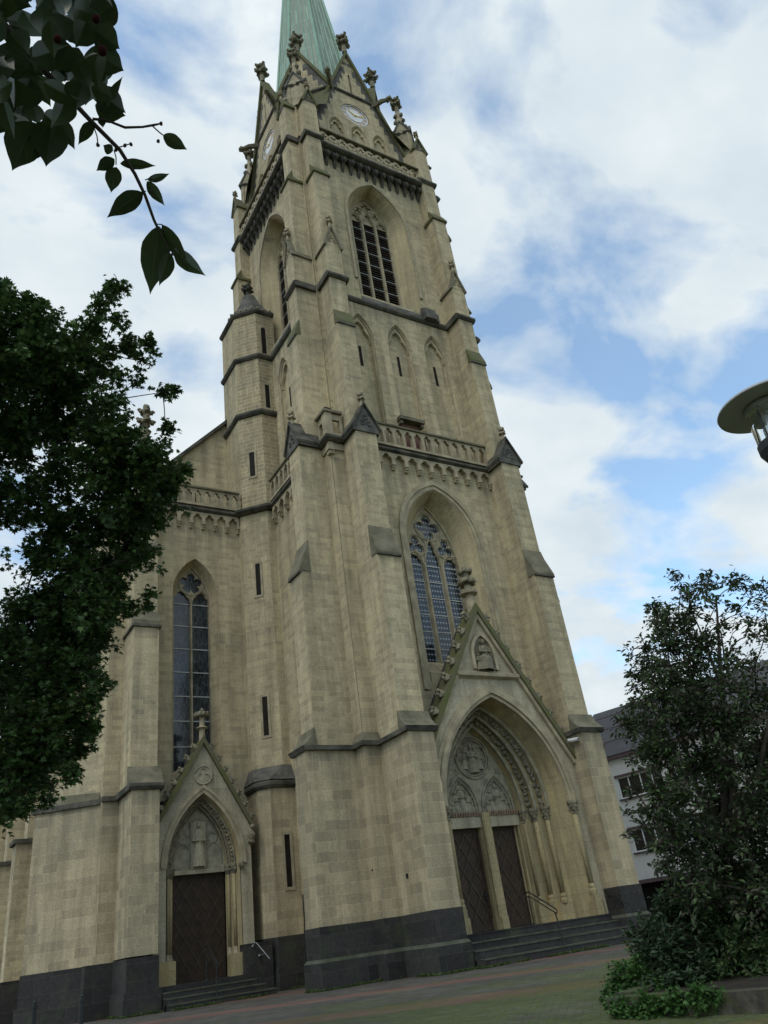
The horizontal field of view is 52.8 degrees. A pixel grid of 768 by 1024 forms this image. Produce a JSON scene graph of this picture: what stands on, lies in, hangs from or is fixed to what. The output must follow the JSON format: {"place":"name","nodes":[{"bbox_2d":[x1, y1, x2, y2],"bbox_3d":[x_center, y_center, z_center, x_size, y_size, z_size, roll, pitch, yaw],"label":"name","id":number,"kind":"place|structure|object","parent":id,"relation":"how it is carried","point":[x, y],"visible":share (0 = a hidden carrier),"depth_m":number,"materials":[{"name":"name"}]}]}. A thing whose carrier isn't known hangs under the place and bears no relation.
{"place":"outdoors","nodes":[
{"label":"outdoors","id":0,"kind":"place"},
{"bbox_2d":[0,0,767,716],"label":"sky","id":1,"kind":"structure","parent":0,"point":[599,170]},
{"bbox_2d":[75,942,767,1023],"bbox_3d":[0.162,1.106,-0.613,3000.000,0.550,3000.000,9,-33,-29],"label":"ground","id":2,"kind":"structure","parent":0,"point":[563,989],"depth_m":14.26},
{"bbox_2d":[31,1001,36,1023],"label":"bollard","id":3,"kind":"object","parent":2,"relation":"on","point":[34,1009],"visible":1,"depth_m":13.56,"materials":[{"name":"metal"}]},
{"bbox_2d":[79,995,84,1023],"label":"bollard","id":4,"kind":"object","parent":2,"relation":"on","point":[81,1002],"visible":1,"depth_m":13.57,"materials":[{"name":"metal"}]},
{"bbox_2d":[0,274,196,839],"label":"maple tree","id":5,"kind":"object","parent":2,"relation":"on","point":[54,653],"visible":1,"depth_m":10.76,"materials":[{"name":"green plant"}]},
{"bbox_2d":[0,0,205,293],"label":"dogwood tree","id":6,"kind":"object","parent":2,"relation":"on","point":[27,87],"visible":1,"depth_m":1.45,"materials":[{"name":"green plant"}]},
{"bbox_2d":[0,0,651,1023],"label":"church","id":7,"kind":"structure","parent":2,"relation":"on","point":[352,730],"depth_m":28.86,"materials":[{"name":"stone"}]},
{"bbox_2d":[172,567,212,770],"bbox_3d":[-7.946,6.187,31.895,1.760,8.770,0.270,9,-33,-29],"label":"window","id":8,"kind":"structure","parent":7,"relation":"in","point":[192,681],"depth_m":31.91,"materials":[{"name":"grey glass"}]},
{"bbox_2d":[205,945,217,996],"bbox_3d":[-5.451,14.490,24.462,0.096,1.460,1.210,9,-33,-29],"label":"handrail","id":9,"kind":"object","parent":7,"relation":"on","point":[216,963],"visible":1,"depth_m":24.55,"materials":[{"name":"metal"}]},
{"bbox_2d":[247,449,257,478],"bbox_3d":[-6.245,-2.266,36.727,0.460,1.550,0.040,-14,-29,10],"label":"slit window","id":10,"kind":"structure","parent":7,"relation":"in","point":[251,455],"depth_m":36.72,"materials":[{"name":"beige stone"}]},
{"bbox_2d":[253,560,263,597],"bbox_3d":[-5.465,2.923,33.661,0.420,1.700,0.040,-14,-29,10],"label":"slit window","id":11,"kind":"structure","parent":7,"relation":"in","point":[257,566],"depth_m":33.64,"materials":[{"name":"beige stone"}]},
{"bbox_2d":[251,942,269,958],"bbox_3d":[-4.100,14.529,25.643,0.304,0.572,0.824,12,-35,-33],"label":"handrail","id":12,"kind":"object","parent":7,"relation":"attached to","point":[259,955],"visible":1,"depth_m":25.70,"materials":[{"name":"metal"}]},
{"bbox_2d":[259,325,268,354],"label":"slit window","id":13,"kind":"structure","parent":7,"relation":"in","point":[263,337],"depth_m":40.48,"materials":[{"name":"beige stone"}]},
{"bbox_2d":[259,693,271,738],"bbox_3d":[-4.705,8.106,30.787,0.420,1.750,0.040,-14,-29,10],"label":"slit window","id":14,"kind":"structure","parent":7,"relation":"in","point":[266,731],"depth_m":30.77,"materials":[{"name":"beige stone"}]},
{"bbox_2d":[263,382,272,409],"bbox_3d":[-5.822,-5.779,38.714,0.440,1.650,0.040,9,-33,-29],"label":"slit window","id":15,"kind":"structure","parent":7,"relation":"in","point":[267,395],"depth_m":38.71,"materials":[{"name":"beige stone"}]},
{"bbox_2d":[276,225,289,331],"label":"window","id":16,"kind":"structure","parent":7,"relation":"in","point":[281,272],"depth_m":42.91,"materials":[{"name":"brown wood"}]},
{"bbox_2d":[281,831,295,890],"bbox_3d":[-3.451,12.558,27.920,0.420,1.950,0.040,9,-33,-29],"label":"slit window","id":17,"kind":"structure","parent":7,"relation":"in","point":[286,836],"depth_m":27.91,"materials":[{"name":"beige stone"}]},
{"bbox_2d":[350,199,402,306],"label":"window","id":18,"kind":"structure","parent":7,"relation":"in","point":[377,275],"depth_m":41.30,"materials":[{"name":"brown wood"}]},
{"bbox_2d":[396,415,424,448],"bbox_3d":[1.351,-3.075,34.230,1.320,2.480,0.360,9,-33,-29],"label":"gallery door","id":19,"kind":"structure","parent":7,"relation":"in","point":[404,421],"depth_m":34.60,"materials":[{"name":"brown wood"}]},
{"bbox_2d":[408,506,466,663],"bbox_3d":[2.122,2.901,31.594,2.620,7.320,0.270,9,-33,-29],"label":"window","id":20,"kind":"structure","parent":7,"relation":"in","point":[435,565],"depth_m":31.67,"materials":[{"name":"grey glass"}]},
{"bbox_2d":[524,891,565,944],"bbox_3d":[4.941,12.559,23.967,0.106,1.595,1.505,9,-33,-29],"label":"handrail","id":21,"kind":"object","parent":7,"relation":"on","point":[559,927],"visible":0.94,"depth_m":24.04,"materials":[{"name":"metal"}]},
{"bbox_2d":[604,889,627,903],"bbox_3d":[7.613,12.584,25.335,0.134,0.529,0.963,9,-33,-29],"label":"handrail","id":22,"kind":"object","parent":7,"relation":"attached to","point":[620,899],"visible":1,"depth_m":25.25,"materials":[{"name":"metal"}]},
{"bbox_2d":[103,938,637,1018],"bbox_3d":[-1.530,14.428,23.583,20.464,0.162,5.238,-12,-29,7],"label":"moss","id":23,"kind":"object","parent":2,"relation":"on","point":[380,980],"visible":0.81,"depth_m":22.44,"materials":[{"name":"green plant"}]},
{"bbox_2d":[606,984,767,1016],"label":"planter wall","id":24,"kind":"structure","parent":2,"relation":"on","point":[748,1001],"depth_m":8.41,"materials":[{"name":"concrete"}]},
{"bbox_2d":[648,974,767,992],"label":"soil","id":25,"kind":"structure","parent":24,"relation":"in","point":[740,982],"depth_m":9.26,"materials":[{"name":"brown soil"}]},
{"bbox_2d":[597,940,724,1019],"bbox_3d":[3.379,5.968,9.812,1.404,0.900,2.927,-13,-29,8],"label":"ivy shrub","id":26,"kind":"object","parent":25,"relation":"on","point":[626,974],"visible":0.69,"depth_m":8.97,"materials":[{"name":"green plant"}]},
{"bbox_2d":[620,880,749,988],"bbox_3d":[4.177,5.990,10.459,2.395,1.870,1.754,9,-33,-29],"label":"evergreen shrub","id":27,"kind":"object","parent":25,"relation":"on","point":[666,927],"visible":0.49,"depth_m":10.27,"materials":[{"name":"green plant"}]},
{"bbox_2d":[610,565,767,940],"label":"ornamental tree","id":28,"kind":"object","parent":25,"relation":"on","point":[727,833],"visible":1,"depth_m":10.93,"materials":[{"name":"green plant"}]},
{"bbox_2d":[685,862,767,981],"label":"yellow green shrub","id":29,"kind":"object","parent":25,"relation":"on","point":[748,950],"visible":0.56,"depth_m":9.95,"materials":[{"name":"green plant"}]},
{"bbox_2d":[717,379,767,462],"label":"street lamp","id":30,"kind":"object","parent":2,"relation":"on","point":[744,411],"visible":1,"depth_m":5.24,"materials":[{"name":"grey metal"}]},
{"bbox_2d":[593,659,767,915],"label":"house","id":31,"kind":"structure","parent":0,"point":[617,749],"depth_m":52.58,"materials":[{"name":"paint"}]},
{"bbox_2d":[614,765,663,800],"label":"window","id":32,"kind":"structure","parent":31,"relation":"in","point":[623,780],"depth_m":53.15,"materials":[{"name":"white glass"}]},
{"bbox_2d":[627,821,679,854],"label":"window","id":33,"kind":"structure","parent":31,"relation":"in","point":[645,836],"depth_m":51.65,"materials":[{"name":"white glass"}]},
{"bbox_2d":[674,750,720,783],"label":"window","id":34,"kind":"structure","parent":31,"relation":"in","point":[720,750],"depth_m":50.37,"materials":[{"name":"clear glass"}]},
{"bbox_2d":[690,806,739,841],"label":"window","id":35,"kind":"structure","parent":31,"relation":"in","point":[739,806],"depth_m":49.19,"materials":[{"name":"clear glass"}]},
{"bbox_2d":[736,738,767,771],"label":"window","id":36,"kind":"structure","parent":31,"relation":"in","point":[760,738],"depth_m":48.33,"materials":[{"name":"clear glass"}]}
]}

